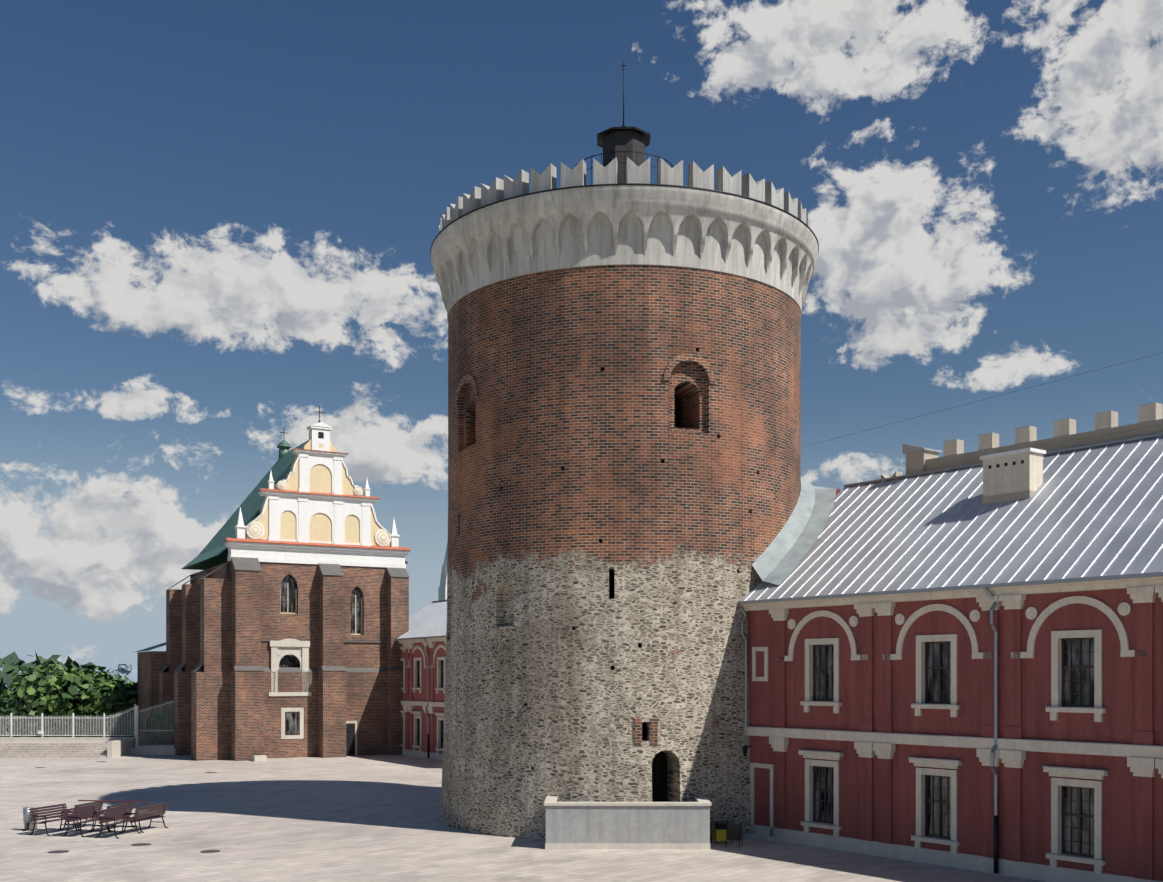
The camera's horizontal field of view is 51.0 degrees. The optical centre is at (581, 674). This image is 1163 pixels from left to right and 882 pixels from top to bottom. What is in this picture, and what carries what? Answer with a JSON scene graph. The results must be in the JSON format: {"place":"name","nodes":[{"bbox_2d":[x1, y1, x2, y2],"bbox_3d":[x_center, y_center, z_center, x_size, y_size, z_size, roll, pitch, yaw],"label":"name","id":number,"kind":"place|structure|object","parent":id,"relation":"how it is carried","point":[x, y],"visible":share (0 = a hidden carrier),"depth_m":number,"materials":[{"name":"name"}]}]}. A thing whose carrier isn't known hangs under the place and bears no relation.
{"place":"outdoors","nodes":[
{"label":"outdoors","id":0,"kind":"place"},
{"bbox_2d":[438,542,447,600],"bbox_3d":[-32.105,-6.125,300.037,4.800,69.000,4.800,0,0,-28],"label":"spire","id":1,"kind":"structure","parent":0,"point":[442,591],"depth_m":299.10,"materials":[{"name":"white paint"}]},
{"bbox_2d":[0,669,1044,881],"bbox_3d":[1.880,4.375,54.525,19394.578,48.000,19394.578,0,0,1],"label":"ground","id":2,"kind":"structure","parent":0,"point":[366,818],"depth_m":46.67,"materials":[{"name":"stone"}]},
{"bbox_2d":[22,807,36,830],"bbox_3d":[-22.674,5.899,49.975,0.621,0.950,0.591,0,0,1],"label":"litter bin","id":3,"kind":"object","parent":2,"relation":"on","point":[28,825],"visible":0.79,"depth_m":49.90,"materials":[{"name":"silver metal"}]},
{"bbox_2d":[0,651,100,732],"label":"tree","id":4,"kind":"object","parent":2,"relation":"on","point":[12,663],"visible":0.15,"depth_m":119.46,"materials":[{"name":"green plant"}]},
{"bbox_2d":[28,803,79,835],"bbox_3d":[-21.253,5.853,49.265,1.025,1.097,2.074,0,0,18],"label":"park bench","id":5,"kind":"object","parent":2,"relation":"on","point":[34,815],"visible":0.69,"depth_m":49.01,"materials":[{"name":"brown wood"}]},
{"bbox_2d":[0,662,136,736],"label":"tree","id":6,"kind":"object","parent":2,"relation":"on","point":[97,695],"visible":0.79,"depth_m":108.55,"materials":[{"name":"green plant"}]},
{"bbox_2d":[57,801,102,830],"bbox_3d":[-20.832,5.853,50.767,1.025,1.097,2.074,0,0,10],"label":"park bench","id":7,"kind":"object","parent":2,"relation":"on","point":[100,806],"visible":0.5,"depth_m":50.55,"materials":[{"name":"brown wood"}]},
{"bbox_2d":[62,804,111,836],"bbox_3d":[-19.803,5.853,48.880,1.025,1.097,2.074,0,0,13],"label":"park bench","id":8,"kind":"object","parent":2,"relation":"on","point":[78,817],"visible":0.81,"depth_m":48.65,"materials":[{"name":"brown wood"}]},
{"bbox_2d":[0,736,174,757],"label":"wall","id":9,"kind":"structure","parent":2,"relation":"on","point":[64,749],"depth_m":95.43,"materials":[{"name":"stone"}]},
{"bbox_2d":[0,704,135,740],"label":"railing fence","id":10,"kind":"object","parent":9,"relation":"on","point":[42,738],"visible":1,"depth_m":99.69,"materials":[{"name":"metal"}]},
{"bbox_2d":[93,669,114,676],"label":"tree","id":11,"kind":"object","parent":2,"relation":"on","point":[109,670],"visible":0.17,"depth_m":1562.81,"materials":[{"name":"green plant"}]},
{"bbox_2d":[89,802,134,831],"bbox_3d":[-19.382,5.853,50.384,1.025,1.097,2.074,0,0,10],"label":"park bench","id":12,"kind":"object","parent":2,"relation":"on","point":[130,808],"visible":0.54,"depth_m":50.22,"materials":[{"name":"brown wood"}]},
{"bbox_2d":[78,800,149,802],"bbox_3d":[-19.552,5.274,50.958,3.200,0.040,0.140,0,0,11],"label":"loose plank","id":13,"kind":"object","parent":12,"relation":"on","point":[113,801],"visible":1,"depth_m":50.93,"materials":[{"name":"brown wood"}]},
{"bbox_2d":[111,669,119,676],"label":"tree","id":14,"kind":"object","parent":2,"relation":"on","point":[115,672],"visible":0.21,"depth_m":1824.99,"materials":[{"name":"green plant"}]},
{"bbox_2d":[95,805,143,838],"bbox_3d":[-18.353,5.853,48.496,1.025,1.097,2.074,0,0,11],"label":"park bench","id":15,"kind":"object","parent":2,"relation":"on","point":[113,818],"visible":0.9,"depth_m":48.37,"materials":[{"name":"brown wood"}]},
{"bbox_2d":[117,664,132,680],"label":"tree","id":16,"kind":"object","parent":2,"relation":"on","point":[124,669],"visible":0.92,"depth_m":2003.78,"materials":[{"name":"green plant"}]},
{"bbox_2d":[119,802,167,833],"bbox_3d":[-17.932,5.853,49.999,1.025,1.097,2.074,0,0,17],"label":"park bench","id":17,"kind":"object","parent":2,"relation":"on","point":[149,815],"visible":0.88,"depth_m":49.80,"materials":[{"name":"brown wood"}]},
{"bbox_2d":[35,760,251,852],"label":"manhole covers","id":18,"kind":"object","parent":2,"relation":"on","point":[141,844],"visible":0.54,"depth_m":44.17,"materials":[{"name":"metal"}]},
{"bbox_2d":[146,709,173,744],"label":"gate","id":19,"kind":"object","parent":2,"relation":"on","point":[159,725],"visible":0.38,"depth_m":101.46,"materials":[{"name":"metal"}]},
{"bbox_2d":[135,405,410,760],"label":"church","id":20,"kind":"structure","parent":2,"relation":"on","point":[287,616],"depth_m":94.74,"materials":[{"name":"brick"}]},
{"bbox_2d":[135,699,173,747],"bbox_3d":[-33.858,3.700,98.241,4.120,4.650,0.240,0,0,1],"label":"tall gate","id":21,"kind":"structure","parent":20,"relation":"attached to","point":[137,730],"depth_m":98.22,"materials":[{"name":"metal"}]},
{"bbox_2d":[395,600,446,760],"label":"wing","id":22,"kind":"structure","parent":2,"relation":"on","point":[422,640],"depth_m":94.14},
{"bbox_2d":[544,796,711,849],"bbox_3d":[1.707,5.524,45.971,6.120,1.700,2.910,0,0,1],"label":"stair enclosure","id":23,"kind":"object","parent":2,"relation":"on","point":[633,825],"visible":0.98,"depth_m":44.57,"materials":[{"name":"concrete"}]},
{"bbox_2d":[711,821,732,843],"bbox_3d":[5.310,5.967,46.175,0.688,0.814,0.530,0,0,-14],"label":"generator","id":24,"kind":"object","parent":2,"relation":"on","point":[718,832],"visible":0.9,"depth_m":45.97,"materials":[{"name":"yellow paint"}]},
{"bbox_2d":[738,353,1162,881],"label":"wing","id":25,"kind":"structure","parent":2,"relation":"on","point":[953,657],"depth_m":41.12,"materials":[{"name":"red paint"}]},
{"bbox_2d":[0,0,1162,668],"label":"sky","id":26,"kind":"structure","parent":0,"point":[220,219],"materials":[{"name":"blue"}]},
{"bbox_2d":[440,265,800,839],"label":"tower wall","id":27,"kind":"structure","parent":0,"point":[620,510],"depth_m":47.39,"materials":[{"name":"brown brick"}]},
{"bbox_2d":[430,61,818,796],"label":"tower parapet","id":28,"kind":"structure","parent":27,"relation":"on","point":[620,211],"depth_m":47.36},
{"bbox_2d":[725,822,742,847],"bbox_3d":[5.654,5.925,45.192,0.528,0.909,0.576,0,0,21],"label":"sandwich board","id":29,"kind":"object","parent":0,"point":[733,831],"visible":0.94,"depth_m":45.15,"materials":[{"name":"black metal"}]}
]}

